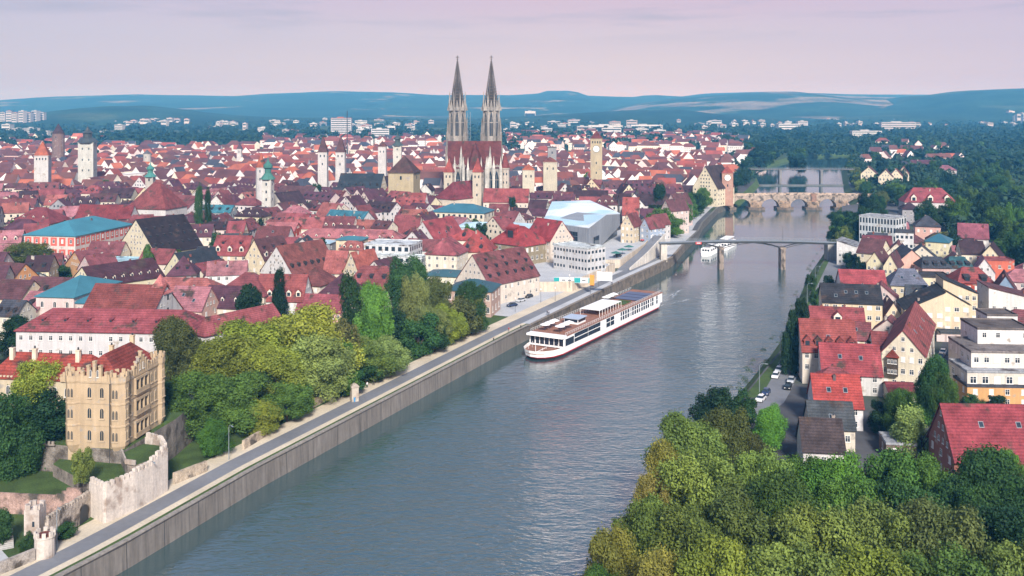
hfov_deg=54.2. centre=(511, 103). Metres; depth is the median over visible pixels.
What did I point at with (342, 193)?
old town house
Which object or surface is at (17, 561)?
wall
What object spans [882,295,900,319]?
town house
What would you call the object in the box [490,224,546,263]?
tan storehouse
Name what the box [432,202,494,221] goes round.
teal roofed office
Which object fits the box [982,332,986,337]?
window
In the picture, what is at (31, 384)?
broadleaf tree
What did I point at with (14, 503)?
lawn wall
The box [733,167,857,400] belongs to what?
grassy riverbank
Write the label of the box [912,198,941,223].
broadleaf tree
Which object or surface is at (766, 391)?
parked car
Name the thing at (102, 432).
window
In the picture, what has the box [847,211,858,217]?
broadleaf tree
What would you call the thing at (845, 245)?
town house
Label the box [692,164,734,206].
salt store
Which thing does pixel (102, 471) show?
bastion platform
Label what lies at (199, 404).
broadleaf tree
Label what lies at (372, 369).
broadleaf tree
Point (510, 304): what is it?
parked car
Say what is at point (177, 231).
black roofed hall
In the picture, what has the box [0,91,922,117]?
hills
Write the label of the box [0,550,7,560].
garden path
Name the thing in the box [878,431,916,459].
garden shed
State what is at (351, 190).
old town house
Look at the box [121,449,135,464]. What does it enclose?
balustrade
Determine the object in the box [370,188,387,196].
old town house
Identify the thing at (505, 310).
storehouse forecourt
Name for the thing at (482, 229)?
broadleaf tree
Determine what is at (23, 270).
town house
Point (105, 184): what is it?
old town house
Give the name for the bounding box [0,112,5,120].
distant block
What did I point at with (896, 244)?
town house
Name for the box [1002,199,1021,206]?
broadleaf tree
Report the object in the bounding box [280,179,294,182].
old town house
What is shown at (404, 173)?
stone keep
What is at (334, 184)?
old town house
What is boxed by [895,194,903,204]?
broadleaf tree
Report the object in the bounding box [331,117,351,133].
distant block
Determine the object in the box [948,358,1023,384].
terraced house
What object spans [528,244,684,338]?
stone quay
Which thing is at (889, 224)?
modern riverside building
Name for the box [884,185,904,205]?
broadleaf tree
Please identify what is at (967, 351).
terraced house
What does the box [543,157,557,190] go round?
church tower
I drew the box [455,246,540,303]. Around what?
brown roofed storehouse
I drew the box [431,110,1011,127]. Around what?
hills
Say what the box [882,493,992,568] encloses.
broadleaf tree
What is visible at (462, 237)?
town house
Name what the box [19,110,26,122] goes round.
distant block
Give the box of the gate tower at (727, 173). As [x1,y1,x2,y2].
[721,166,733,205]
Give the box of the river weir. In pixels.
[758,184,843,185]
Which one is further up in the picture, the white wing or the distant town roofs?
the distant town roofs
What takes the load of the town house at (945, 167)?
on the ground at (792, 412)
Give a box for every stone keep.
[387,155,420,193]
[547,146,556,159]
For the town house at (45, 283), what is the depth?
364.62 m
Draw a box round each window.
[86,387,91,398]
[86,408,91,419]
[86,430,91,441]
[99,387,104,399]
[99,408,104,419]
[99,430,104,442]
[845,436,850,442]
[969,376,976,383]
[973,357,978,362]
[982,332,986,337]
[982,376,988,383]
[984,357,988,362]
[989,389,993,394]
[994,377,1000,383]
[1005,358,1009,363]
[1005,389,1009,395]
[1006,377,1013,384]
[1014,358,1020,363]
[1018,377,1023,384]
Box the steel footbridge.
[659,237,836,269]
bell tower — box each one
[33,141,51,181]
[590,131,602,179]
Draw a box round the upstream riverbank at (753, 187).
[734,153,849,206]
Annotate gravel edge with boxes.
[39,323,524,575]
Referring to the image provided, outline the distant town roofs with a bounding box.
[0,129,963,190]
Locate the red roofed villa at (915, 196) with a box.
[898,187,954,214]
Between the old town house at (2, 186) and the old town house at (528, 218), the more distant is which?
the old town house at (2, 186)
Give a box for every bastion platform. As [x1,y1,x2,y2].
[53,459,125,492]
[121,444,159,472]
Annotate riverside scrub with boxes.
[699,248,821,423]
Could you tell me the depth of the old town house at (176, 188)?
738.40 m
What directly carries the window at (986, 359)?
in the terraced house at (967, 351)
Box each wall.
[0,487,82,515]
[0,548,34,574]
[45,490,89,541]
[54,324,528,575]
[89,432,167,523]
[173,460,206,483]
[242,428,266,449]
[311,392,326,407]
[539,262,614,291]
[605,240,647,267]
[629,234,664,269]
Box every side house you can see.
[814,364,850,373]
[855,321,871,343]
[867,231,887,234]
[872,314,896,333]
[876,280,898,306]
[912,243,936,256]
[914,234,924,246]
[943,251,958,258]
[948,245,955,253]
[962,238,984,246]
[1007,266,1023,289]
[1010,309,1023,323]
[1014,263,1023,268]
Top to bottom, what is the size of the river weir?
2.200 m
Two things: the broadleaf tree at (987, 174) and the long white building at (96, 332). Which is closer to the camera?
the long white building at (96, 332)
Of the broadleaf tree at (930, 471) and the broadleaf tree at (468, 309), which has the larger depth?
the broadleaf tree at (468, 309)
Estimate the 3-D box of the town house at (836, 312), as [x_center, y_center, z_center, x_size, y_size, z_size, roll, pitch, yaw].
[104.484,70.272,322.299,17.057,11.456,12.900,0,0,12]
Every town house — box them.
[0,183,4,189]
[0,191,18,198]
[0,197,38,209]
[0,206,4,227]
[0,230,25,243]
[0,244,24,255]
[0,252,15,262]
[0,262,38,279]
[0,265,14,279]
[0,278,40,302]
[0,299,37,339]
[1,202,30,225]
[3,219,36,229]
[4,182,22,191]
[4,195,18,198]
[9,207,71,225]
[14,182,32,192]
[19,190,38,197]
[23,195,40,200]
[23,222,49,232]
[23,290,44,316]
[25,253,59,276]
[29,188,66,195]
[30,195,43,206]
[30,276,73,290]
[33,181,60,189]
[39,195,73,206]
[44,194,69,207]
[48,197,74,208]
[48,252,64,264]
[54,209,65,215]
[59,206,78,217]
[60,183,71,188]
[64,247,108,276]
[64,255,70,266]
[65,189,81,195]
[70,185,87,188]
[73,257,164,283]
[74,196,100,205]
[74,204,138,218]
[76,252,117,269]
[80,185,102,195]
[87,241,130,255]
[89,193,120,204]
[93,181,122,188]
[101,187,137,201]
[115,256,138,261]
[118,182,130,186]
[120,199,132,203]
[122,219,134,223]
[129,215,159,219]
[132,176,144,187]
[133,214,153,215]
[134,187,144,198]
[139,246,176,273]
[163,276,223,289]
[164,246,220,275]
[165,214,203,223]
[165,256,200,277]
[166,179,184,189]
[172,186,182,191]
[173,192,184,195]
[173,285,219,316]
[178,189,191,194]
[178,195,207,213]
[182,182,192,189]
[185,181,206,192]
[190,223,215,245]
[192,187,226,195]
[195,259,224,277]
[197,245,212,248]
[201,210,218,220]
[202,204,237,218]
[203,220,227,233]
[206,259,248,284]
[208,285,251,313]
[210,183,229,188]
[210,193,235,204]
[214,189,230,195]
[217,212,232,220]
[222,231,251,234]
[223,181,236,185]
[226,186,243,193]
[226,220,248,232]
[227,272,268,304]
[229,193,241,202]
[234,196,261,211]
[234,207,271,223]
[236,178,255,187]
[238,191,255,198]
[239,217,259,236]
[241,187,255,191]
[244,235,286,274]
[254,225,294,238]
[258,273,313,314]
[259,239,328,273]
[262,206,281,216]
[265,211,286,223]
[266,222,301,236]
[274,182,286,191]
[274,190,306,205]
[274,201,295,209]
[276,185,319,193]
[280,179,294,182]
[282,204,311,213]
[284,212,311,221]
[285,182,299,185]
[285,236,301,243]
[286,217,325,232]
[294,234,312,242]
[295,292,345,322]
[296,228,406,241]
[301,202,313,209]
[303,191,339,202]
[307,266,336,293]
[308,203,320,213]
[311,199,322,205]
[316,202,342,216]
[316,239,335,249]
[318,273,361,310]
[321,186,331,191]
[323,201,348,209]
[323,214,356,228]
[323,250,349,276]
[326,209,374,219]
[329,182,337,188]
[330,187,344,191]
[331,189,349,196]
[334,224,364,228]
[335,236,369,249]
[336,197,367,202]
[337,173,386,189]
[338,240,364,253]
[340,194,366,209]
[342,248,378,276]
[343,186,364,195]
[352,204,377,219]
[353,188,369,195]
[353,265,393,306]
[356,219,374,228]
[361,190,376,200]
[367,199,400,220]
[368,203,382,219]
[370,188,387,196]
[370,220,398,231]
[370,256,400,267]
[375,195,395,201]
[386,190,406,198]
[394,205,418,217]
[394,215,422,233]
[396,192,428,206]
[401,209,427,214]
[403,226,416,235]
[405,227,428,238]
[408,238,443,253]
[411,202,434,211]
[416,216,461,239]
[417,210,437,220]
[421,183,434,195]
[424,235,469,271]
[427,269,460,294]
[428,196,441,204]
[434,188,443,195]
[445,215,471,224]
[447,279,501,316]
[452,228,474,244]
[463,230,497,259]
[483,188,529,207]
[486,215,513,239]
[489,203,510,215]
[500,210,525,222]
[510,207,532,215]
[514,206,547,220]
[521,213,534,223]
[528,199,549,208]
[530,192,552,200]
[530,217,573,262]
[537,190,561,195]
[553,193,576,200]
[557,183,566,191]
[566,184,589,192]
[573,189,607,199]
[579,196,612,201]
[582,177,599,188]
[584,179,601,187]
[586,187,597,189]
[595,195,617,211]
[597,202,612,209]
[600,181,622,191]
[601,186,615,196]
[613,193,652,211]
[615,183,632,193]
[618,194,669,221]
[620,212,641,242]
[622,190,635,193]
[622,197,639,221]
[625,179,654,187]
[630,192,644,207]
[635,186,665,193]
[639,215,665,241]
[640,208,653,218]
[650,183,684,192]
[651,213,670,245]
[661,198,689,234]
[665,186,675,193]
[668,192,692,224]
[682,185,692,192]
[795,414,846,460]
[797,318,857,383]
[803,400,856,451]
[806,373,864,430]
[808,304,865,321]
[817,341,883,396]
[835,269,886,284]
[836,237,859,264]
[856,237,889,262]
[860,166,877,180]
[862,235,892,245]
[865,248,888,269]
[868,331,888,359]
[878,169,893,183]
[880,301,935,387]
[882,250,903,276]
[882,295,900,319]
[886,268,928,297]
[887,239,903,254]
[889,244,920,268]
[891,168,902,180]
[898,202,915,223]
[900,166,908,180]
[903,284,926,296]
[910,160,933,164]
[912,215,940,244]
[913,256,951,273]
[918,271,947,285]
[924,233,953,257]
[926,403,1023,474]
[940,165,956,174]
[944,256,973,272]
[946,267,993,291]
[955,240,984,264]
[957,223,989,248]
[973,254,996,280]
[976,279,1023,309]
[982,242,1004,255]
[993,270,1016,288]
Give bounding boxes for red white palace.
[23,216,131,254]
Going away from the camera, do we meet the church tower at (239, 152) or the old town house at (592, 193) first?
the old town house at (592, 193)
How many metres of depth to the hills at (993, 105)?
4657.81 m
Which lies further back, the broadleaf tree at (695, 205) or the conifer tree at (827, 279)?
the broadleaf tree at (695, 205)
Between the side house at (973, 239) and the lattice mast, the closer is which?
the side house at (973, 239)
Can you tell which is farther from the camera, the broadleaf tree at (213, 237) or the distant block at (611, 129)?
the distant block at (611, 129)
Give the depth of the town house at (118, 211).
546.58 m
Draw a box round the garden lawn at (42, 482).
[0,470,69,494]
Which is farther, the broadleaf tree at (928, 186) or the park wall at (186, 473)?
the broadleaf tree at (928, 186)
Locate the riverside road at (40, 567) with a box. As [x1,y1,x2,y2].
[10,256,658,575]
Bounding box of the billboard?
[597,271,611,285]
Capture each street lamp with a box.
[56,506,60,550]
[228,425,232,459]
[759,363,765,391]
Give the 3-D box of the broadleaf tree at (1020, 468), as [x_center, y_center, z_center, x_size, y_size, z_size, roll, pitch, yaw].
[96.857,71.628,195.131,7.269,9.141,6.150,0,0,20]
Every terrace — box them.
[11,404,192,471]
[534,262,608,281]
[603,229,644,259]
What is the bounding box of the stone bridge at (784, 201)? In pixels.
[727,193,894,210]
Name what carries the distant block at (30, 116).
on the ground at (792, 412)
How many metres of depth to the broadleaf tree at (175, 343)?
267.56 m
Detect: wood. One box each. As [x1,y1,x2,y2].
[0,117,1023,171]
[0,118,1015,135]
[726,139,937,193]
[867,134,1023,237]
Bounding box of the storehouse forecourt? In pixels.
[494,291,564,316]
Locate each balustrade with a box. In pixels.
[42,441,54,445]
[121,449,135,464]
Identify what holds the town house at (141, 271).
on the ground at (792, 412)
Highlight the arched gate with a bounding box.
[80,504,87,524]
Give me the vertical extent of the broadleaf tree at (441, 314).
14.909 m
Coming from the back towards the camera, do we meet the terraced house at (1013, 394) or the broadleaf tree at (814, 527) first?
the terraced house at (1013, 394)
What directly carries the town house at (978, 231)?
on the ground at (792, 412)
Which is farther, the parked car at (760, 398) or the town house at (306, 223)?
the town house at (306, 223)
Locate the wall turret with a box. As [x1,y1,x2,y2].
[33,526,55,559]
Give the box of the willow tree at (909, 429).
[888,402,929,457]
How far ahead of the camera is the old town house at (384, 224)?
509.03 m
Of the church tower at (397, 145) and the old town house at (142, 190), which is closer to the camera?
the old town house at (142, 190)
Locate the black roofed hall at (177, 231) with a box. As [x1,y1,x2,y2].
[121,214,202,256]
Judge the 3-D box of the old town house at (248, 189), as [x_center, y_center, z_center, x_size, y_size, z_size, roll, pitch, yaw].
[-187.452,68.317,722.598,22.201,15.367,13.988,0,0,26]
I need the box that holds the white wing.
[194,303,279,362]
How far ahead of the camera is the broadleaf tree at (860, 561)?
132.05 m
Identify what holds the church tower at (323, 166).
on the ground at (792, 412)
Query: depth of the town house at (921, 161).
1104.68 m
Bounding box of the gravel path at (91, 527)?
[0,283,594,575]
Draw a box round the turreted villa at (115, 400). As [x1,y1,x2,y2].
[0,333,165,462]
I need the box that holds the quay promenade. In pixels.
[523,230,695,323]
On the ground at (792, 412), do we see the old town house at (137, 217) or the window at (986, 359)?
the old town house at (137, 217)
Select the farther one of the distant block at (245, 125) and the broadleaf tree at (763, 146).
the distant block at (245, 125)
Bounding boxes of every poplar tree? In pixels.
[193,182,203,223]
[204,187,211,223]
[271,265,289,314]
[338,270,362,343]
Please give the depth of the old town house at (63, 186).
755.53 m
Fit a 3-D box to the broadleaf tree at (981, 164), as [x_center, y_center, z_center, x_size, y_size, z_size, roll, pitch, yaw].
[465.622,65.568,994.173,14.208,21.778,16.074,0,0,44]
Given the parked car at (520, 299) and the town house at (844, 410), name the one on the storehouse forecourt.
the parked car at (520, 299)
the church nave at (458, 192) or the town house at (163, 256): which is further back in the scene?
the church nave at (458, 192)
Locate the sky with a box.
[0,0,1023,204]
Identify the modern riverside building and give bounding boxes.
[859,213,906,242]
[895,229,913,248]
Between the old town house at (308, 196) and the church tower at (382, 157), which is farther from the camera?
the church tower at (382, 157)
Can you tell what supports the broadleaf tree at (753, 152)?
on the ground at (792, 412)
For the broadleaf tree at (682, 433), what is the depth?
183.96 m
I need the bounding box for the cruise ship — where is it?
[524,287,662,358]
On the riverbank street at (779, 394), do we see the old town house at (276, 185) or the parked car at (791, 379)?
the parked car at (791, 379)
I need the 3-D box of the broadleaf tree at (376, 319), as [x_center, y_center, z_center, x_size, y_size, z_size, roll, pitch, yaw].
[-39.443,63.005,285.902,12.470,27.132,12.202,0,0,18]
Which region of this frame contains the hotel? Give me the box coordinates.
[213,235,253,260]
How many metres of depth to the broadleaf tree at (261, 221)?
536.04 m
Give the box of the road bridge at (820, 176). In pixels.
[735,168,854,183]
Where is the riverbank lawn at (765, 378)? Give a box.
[748,259,828,397]
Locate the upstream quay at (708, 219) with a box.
[685,206,727,250]
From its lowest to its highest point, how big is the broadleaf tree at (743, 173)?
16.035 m
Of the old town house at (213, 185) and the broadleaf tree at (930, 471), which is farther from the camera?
the old town house at (213, 185)
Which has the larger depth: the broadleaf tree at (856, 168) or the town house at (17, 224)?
the broadleaf tree at (856, 168)
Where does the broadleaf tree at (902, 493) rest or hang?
on the ground at (792, 412)
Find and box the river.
[116,155,849,575]
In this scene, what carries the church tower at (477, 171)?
on the ground at (792, 412)
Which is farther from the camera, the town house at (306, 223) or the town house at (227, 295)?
the town house at (306, 223)
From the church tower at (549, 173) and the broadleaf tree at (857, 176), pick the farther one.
the broadleaf tree at (857, 176)
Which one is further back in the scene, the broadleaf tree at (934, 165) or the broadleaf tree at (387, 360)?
the broadleaf tree at (934, 165)
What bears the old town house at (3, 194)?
on the ground at (792, 412)
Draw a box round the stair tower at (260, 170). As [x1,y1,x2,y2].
[256,153,264,201]
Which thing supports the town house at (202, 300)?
on the ground at (792, 412)
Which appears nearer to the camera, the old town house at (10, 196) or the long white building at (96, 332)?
the long white building at (96, 332)
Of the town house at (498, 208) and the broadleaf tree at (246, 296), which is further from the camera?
the town house at (498, 208)
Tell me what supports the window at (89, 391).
in the turreted villa at (115, 400)
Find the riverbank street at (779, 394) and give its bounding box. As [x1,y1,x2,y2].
[754,260,840,420]
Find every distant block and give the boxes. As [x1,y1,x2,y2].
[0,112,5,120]
[1,123,13,129]
[6,110,13,121]
[12,112,18,121]
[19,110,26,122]
[27,112,33,121]
[27,127,39,133]
[31,110,40,120]
[41,112,46,119]
[115,124,124,129]
[143,118,150,123]
[161,120,168,125]
[184,118,189,124]
[243,122,247,129]
[272,122,285,124]
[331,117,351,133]
[355,120,366,122]
[371,128,388,142]
[509,122,517,127]
[525,111,535,115]
[541,127,551,131]
[567,119,579,122]
[576,125,588,129]
[588,124,622,129]
[601,127,620,132]
[608,121,620,124]
[626,119,636,125]
[630,124,657,126]
[709,120,721,123]
[776,123,799,129]
[797,120,807,125]
[850,130,881,136]
[880,121,915,129]
[1015,114,1020,121]
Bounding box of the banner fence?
[554,277,589,282]
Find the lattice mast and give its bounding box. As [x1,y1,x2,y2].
[347,111,347,153]
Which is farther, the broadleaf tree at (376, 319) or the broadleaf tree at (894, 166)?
the broadleaf tree at (894, 166)
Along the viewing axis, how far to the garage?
255.93 m
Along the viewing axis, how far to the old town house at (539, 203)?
648.84 m
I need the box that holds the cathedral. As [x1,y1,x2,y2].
[445,55,509,190]
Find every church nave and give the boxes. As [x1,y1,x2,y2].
[83,283,183,309]
[436,180,483,205]
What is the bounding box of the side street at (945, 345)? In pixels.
[938,342,947,363]
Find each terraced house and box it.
[948,336,1023,372]
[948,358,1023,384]
[953,375,1023,403]
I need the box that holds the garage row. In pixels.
[937,328,960,341]
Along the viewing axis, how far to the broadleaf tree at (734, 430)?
189.90 m
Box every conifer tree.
[779,308,798,376]
[789,297,809,365]
[823,274,834,282]
[852,256,862,268]
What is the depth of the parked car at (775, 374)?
276.97 m
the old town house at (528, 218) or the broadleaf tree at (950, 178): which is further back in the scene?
the broadleaf tree at (950, 178)
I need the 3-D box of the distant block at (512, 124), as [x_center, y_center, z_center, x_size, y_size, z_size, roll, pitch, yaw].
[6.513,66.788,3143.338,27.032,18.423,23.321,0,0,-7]
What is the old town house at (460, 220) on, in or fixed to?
on the ground at (792, 412)
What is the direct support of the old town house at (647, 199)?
on the ground at (792, 412)
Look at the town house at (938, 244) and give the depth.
477.45 m
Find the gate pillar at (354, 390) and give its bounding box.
[350,383,358,401]
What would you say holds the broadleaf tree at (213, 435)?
on the ground at (792, 412)
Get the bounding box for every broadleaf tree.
[0,314,28,355]
[0,390,48,483]
[0,507,14,545]
[2,241,59,262]
[7,355,63,418]
[16,530,33,552]
[20,387,65,441]
[57,521,77,539]
[58,265,71,276]
[70,446,95,484]
[141,244,155,260]
[152,314,203,381]
[165,369,233,440]
[165,381,188,405]
[186,331,270,399]
[192,318,292,374]
[196,418,235,456]
[207,370,284,434]
[208,231,221,245]
[234,281,264,310]
[242,397,283,435]
[249,342,317,408]
[253,218,263,225]
[260,379,315,421]
[265,300,366,389]
[289,330,358,402]
[312,183,321,191]
[317,338,360,397]
[325,318,363,358]
[339,369,366,396]
[352,277,393,341]
[354,361,385,383]
[355,334,412,376]
[357,338,399,382]
[383,252,429,313]
[389,309,414,346]
[398,271,429,337]
[398,312,442,357]
[415,316,450,351]
[421,303,453,350]
[424,274,452,307]
[435,303,469,344]
[447,293,485,337]
[454,278,489,330]
[464,223,474,230]
[466,296,484,333]
[474,222,489,239]
[509,197,518,207]
[575,521,641,575]
[584,561,621,575]
[611,489,671,574]
[629,542,680,575]
[631,470,673,522]
[635,499,739,574]
[640,410,733,474]
[643,436,682,492]
[645,208,674,228]
[648,203,660,207]
[648,446,745,524]
[650,182,666,202]
[670,217,684,236]
[670,522,749,575]
[680,473,750,522]
[686,201,694,220]
[687,192,698,217]
[687,385,735,421]
[689,190,706,214]
[694,188,708,203]
[698,187,714,206]
[700,403,754,473]
[706,482,785,572]
[731,387,756,427]
[731,443,794,494]
[733,174,744,189]
[733,178,738,192]
[736,532,841,575]
[737,430,770,463]
[739,169,749,181]
[740,160,750,168]
[741,464,824,520]
[742,142,754,148]
[744,156,753,165]
[747,147,763,156]
[750,144,767,148]
[750,402,789,450]
[754,149,775,165]
[754,149,777,159]
[757,152,770,168]
[760,495,868,574]
[765,146,780,156]
[766,141,776,146]
[769,134,785,139]
[782,452,824,484]
[786,151,805,160]
[788,156,807,174]
[792,147,808,157]
[793,133,807,136]
[793,449,875,507]
[804,273,816,290]
[808,287,818,305]
[815,470,878,515]
[823,533,921,575]
[826,211,842,220]
[826,226,835,241]
[829,495,929,566]
[830,215,843,227]
[831,225,853,241]
[832,228,843,238]
[839,217,850,224]
[842,210,855,217]
[842,251,856,268]
[844,215,856,227]
[845,217,858,241]
[846,164,854,172]
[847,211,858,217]
[849,167,859,173]
[850,173,860,185]
[851,444,927,517]
[854,178,864,191]
[855,206,878,216]
[856,190,874,208]
[856,261,865,269]
[858,181,872,193]
[866,399,893,432]
[870,201,883,213]
[871,152,882,161]
[871,192,886,213]
[872,475,951,533]
[876,157,887,172]
[877,191,886,202]
[881,387,924,431]
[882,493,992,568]
[884,182,905,188]
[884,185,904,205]
[887,164,899,169]
[895,137,901,142]
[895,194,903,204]
[898,540,1002,575]
[899,168,907,180]
[905,164,920,178]
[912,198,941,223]
[913,353,949,423]
[913,450,967,506]
[915,385,932,424]
[917,178,931,187]
[920,183,934,187]
[921,370,960,412]
[924,230,952,245]
[929,160,943,173]
[930,204,948,227]
[931,180,943,186]
[933,469,1006,516]
[939,171,958,186]
[939,182,955,193]
[942,195,972,223]
[945,441,1023,513]
[947,230,961,244]
[953,180,962,186]
[955,183,969,198]
[960,393,985,403]
[965,187,979,200]
[966,499,1023,563]
[968,174,988,189]
[970,199,976,206]
[974,169,985,185]
[974,196,998,215]
[975,160,986,171]
[975,193,989,201]
[977,205,1008,237]
[980,529,1023,575]
[981,190,998,204]
[982,187,1003,205]
[983,172,995,183]
[985,174,1011,190]
[986,162,1003,175]
[986,395,1007,403]
[991,229,1023,249]
[995,216,1023,242]
[997,184,1007,192]
[999,160,1012,173]
[999,231,1023,266]
[1002,168,1015,186]
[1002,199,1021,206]
[1002,447,1023,478]
[1004,202,1023,223]
[1010,185,1023,195]
[1010,217,1023,226]
[1013,202,1023,213]
[1013,238,1023,263]
[1014,227,1023,234]
[1016,158,1023,164]
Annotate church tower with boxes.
[76,126,97,182]
[143,150,151,161]
[144,160,156,189]
[152,269,173,308]
[237,143,242,160]
[261,158,274,206]
[318,136,328,186]
[335,136,345,181]
[378,141,386,175]
[392,132,403,165]
[443,159,454,188]
[472,159,483,205]
[522,164,534,192]
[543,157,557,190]
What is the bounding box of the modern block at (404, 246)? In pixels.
[364,238,422,253]
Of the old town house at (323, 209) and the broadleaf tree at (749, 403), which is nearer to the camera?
the broadleaf tree at (749, 403)
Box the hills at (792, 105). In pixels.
[601,91,895,118]
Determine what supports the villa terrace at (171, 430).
on the ground at (792, 412)
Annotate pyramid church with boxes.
[129,182,187,215]
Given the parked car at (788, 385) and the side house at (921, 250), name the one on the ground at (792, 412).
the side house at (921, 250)
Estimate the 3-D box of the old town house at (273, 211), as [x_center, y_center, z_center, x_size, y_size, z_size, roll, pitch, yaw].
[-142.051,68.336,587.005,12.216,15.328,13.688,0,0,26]
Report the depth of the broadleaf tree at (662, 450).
180.84 m
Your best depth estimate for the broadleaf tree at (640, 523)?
149.72 m
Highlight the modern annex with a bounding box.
[377,253,425,267]
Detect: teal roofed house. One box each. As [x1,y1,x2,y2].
[34,275,122,314]
[75,295,88,307]
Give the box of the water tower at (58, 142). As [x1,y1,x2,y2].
[52,123,64,157]
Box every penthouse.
[960,318,1023,343]
[975,308,1017,320]
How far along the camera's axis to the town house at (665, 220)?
535.21 m
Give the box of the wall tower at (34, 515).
[24,500,45,535]
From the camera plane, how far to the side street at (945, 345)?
310.79 m
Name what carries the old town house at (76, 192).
on the ground at (792, 412)
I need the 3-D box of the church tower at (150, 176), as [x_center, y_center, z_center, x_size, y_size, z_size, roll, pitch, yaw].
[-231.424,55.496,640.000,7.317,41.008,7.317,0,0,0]
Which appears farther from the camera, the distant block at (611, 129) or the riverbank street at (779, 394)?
the distant block at (611, 129)
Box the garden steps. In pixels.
[0,528,13,549]
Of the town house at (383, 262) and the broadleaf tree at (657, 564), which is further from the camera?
the town house at (383, 262)
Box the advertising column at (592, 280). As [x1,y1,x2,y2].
[590,275,593,286]
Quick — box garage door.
[937,335,944,341]
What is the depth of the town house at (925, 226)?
538.24 m
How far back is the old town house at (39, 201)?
629.70 m
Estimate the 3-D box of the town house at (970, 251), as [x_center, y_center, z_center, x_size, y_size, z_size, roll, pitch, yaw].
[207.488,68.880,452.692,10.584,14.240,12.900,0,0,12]
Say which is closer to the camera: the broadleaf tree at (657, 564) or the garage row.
the broadleaf tree at (657, 564)
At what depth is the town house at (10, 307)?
324.28 m
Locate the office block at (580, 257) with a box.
[553,241,605,273]
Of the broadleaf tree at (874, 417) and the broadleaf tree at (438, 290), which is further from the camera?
the broadleaf tree at (438, 290)
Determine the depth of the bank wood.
1438.66 m
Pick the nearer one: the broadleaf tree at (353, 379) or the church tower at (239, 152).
the broadleaf tree at (353, 379)
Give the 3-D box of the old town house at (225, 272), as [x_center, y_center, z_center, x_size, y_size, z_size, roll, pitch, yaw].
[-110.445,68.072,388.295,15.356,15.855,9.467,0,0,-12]
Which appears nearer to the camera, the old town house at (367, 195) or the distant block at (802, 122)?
the old town house at (367, 195)
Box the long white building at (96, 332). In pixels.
[13,308,204,372]
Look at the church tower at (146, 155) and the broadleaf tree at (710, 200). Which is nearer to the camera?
the broadleaf tree at (710, 200)
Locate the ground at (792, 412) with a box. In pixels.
[0,126,1019,575]
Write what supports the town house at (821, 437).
on the ground at (792, 412)
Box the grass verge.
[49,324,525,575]
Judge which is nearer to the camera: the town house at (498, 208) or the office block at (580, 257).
the office block at (580, 257)
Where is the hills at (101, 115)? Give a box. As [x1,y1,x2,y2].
[0,106,991,128]
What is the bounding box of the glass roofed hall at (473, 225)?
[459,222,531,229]
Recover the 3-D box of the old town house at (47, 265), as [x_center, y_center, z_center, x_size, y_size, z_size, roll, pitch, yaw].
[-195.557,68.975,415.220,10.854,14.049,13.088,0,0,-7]
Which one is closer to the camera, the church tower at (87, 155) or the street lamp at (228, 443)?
the street lamp at (228, 443)
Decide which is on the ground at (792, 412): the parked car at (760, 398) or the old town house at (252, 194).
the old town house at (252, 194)
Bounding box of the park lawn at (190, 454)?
[2,315,507,557]
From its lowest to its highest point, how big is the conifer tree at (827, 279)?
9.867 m
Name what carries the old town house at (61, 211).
on the ground at (792, 412)
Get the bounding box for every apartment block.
[895,283,945,337]
[933,281,971,328]
[935,272,978,317]
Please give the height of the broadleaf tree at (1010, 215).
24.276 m
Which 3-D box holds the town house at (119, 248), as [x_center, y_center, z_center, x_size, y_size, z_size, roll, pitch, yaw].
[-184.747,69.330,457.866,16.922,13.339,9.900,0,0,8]
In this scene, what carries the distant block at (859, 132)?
on the ground at (792, 412)
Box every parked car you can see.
[506,302,517,306]
[516,297,525,301]
[755,394,765,402]
[761,387,770,395]
[771,371,779,378]
[775,365,782,372]
[784,382,791,389]
[787,376,794,383]
[939,348,946,354]
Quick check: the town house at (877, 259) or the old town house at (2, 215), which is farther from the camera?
the old town house at (2, 215)
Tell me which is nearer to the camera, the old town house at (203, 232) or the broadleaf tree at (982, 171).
the old town house at (203, 232)
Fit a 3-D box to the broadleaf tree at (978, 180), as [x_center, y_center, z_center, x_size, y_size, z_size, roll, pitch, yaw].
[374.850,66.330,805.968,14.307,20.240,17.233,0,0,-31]
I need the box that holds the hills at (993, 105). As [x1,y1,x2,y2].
[473,88,1023,124]
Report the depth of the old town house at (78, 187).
769.26 m
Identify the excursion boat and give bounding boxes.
[701,243,720,256]
[718,236,735,250]
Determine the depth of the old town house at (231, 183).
768.77 m
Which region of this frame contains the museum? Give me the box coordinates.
[545,200,619,244]
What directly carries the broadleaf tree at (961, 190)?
on the ground at (792, 412)
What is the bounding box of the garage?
[882,381,914,401]
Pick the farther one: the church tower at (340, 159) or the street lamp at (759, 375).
the church tower at (340, 159)
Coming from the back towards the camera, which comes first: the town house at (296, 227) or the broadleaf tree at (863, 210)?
the broadleaf tree at (863, 210)
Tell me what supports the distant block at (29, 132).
on the ground at (792, 412)
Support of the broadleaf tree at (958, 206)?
on the ground at (792, 412)
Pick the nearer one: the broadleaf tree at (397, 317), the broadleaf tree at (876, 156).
the broadleaf tree at (397, 317)
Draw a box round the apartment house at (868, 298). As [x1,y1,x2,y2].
[818,283,883,328]
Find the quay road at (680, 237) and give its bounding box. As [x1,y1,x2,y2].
[667,206,711,253]
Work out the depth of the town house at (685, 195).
626.28 m
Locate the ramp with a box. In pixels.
[617,235,661,270]
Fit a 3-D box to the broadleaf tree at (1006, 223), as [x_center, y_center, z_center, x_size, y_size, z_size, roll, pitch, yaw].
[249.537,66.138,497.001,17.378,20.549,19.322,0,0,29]

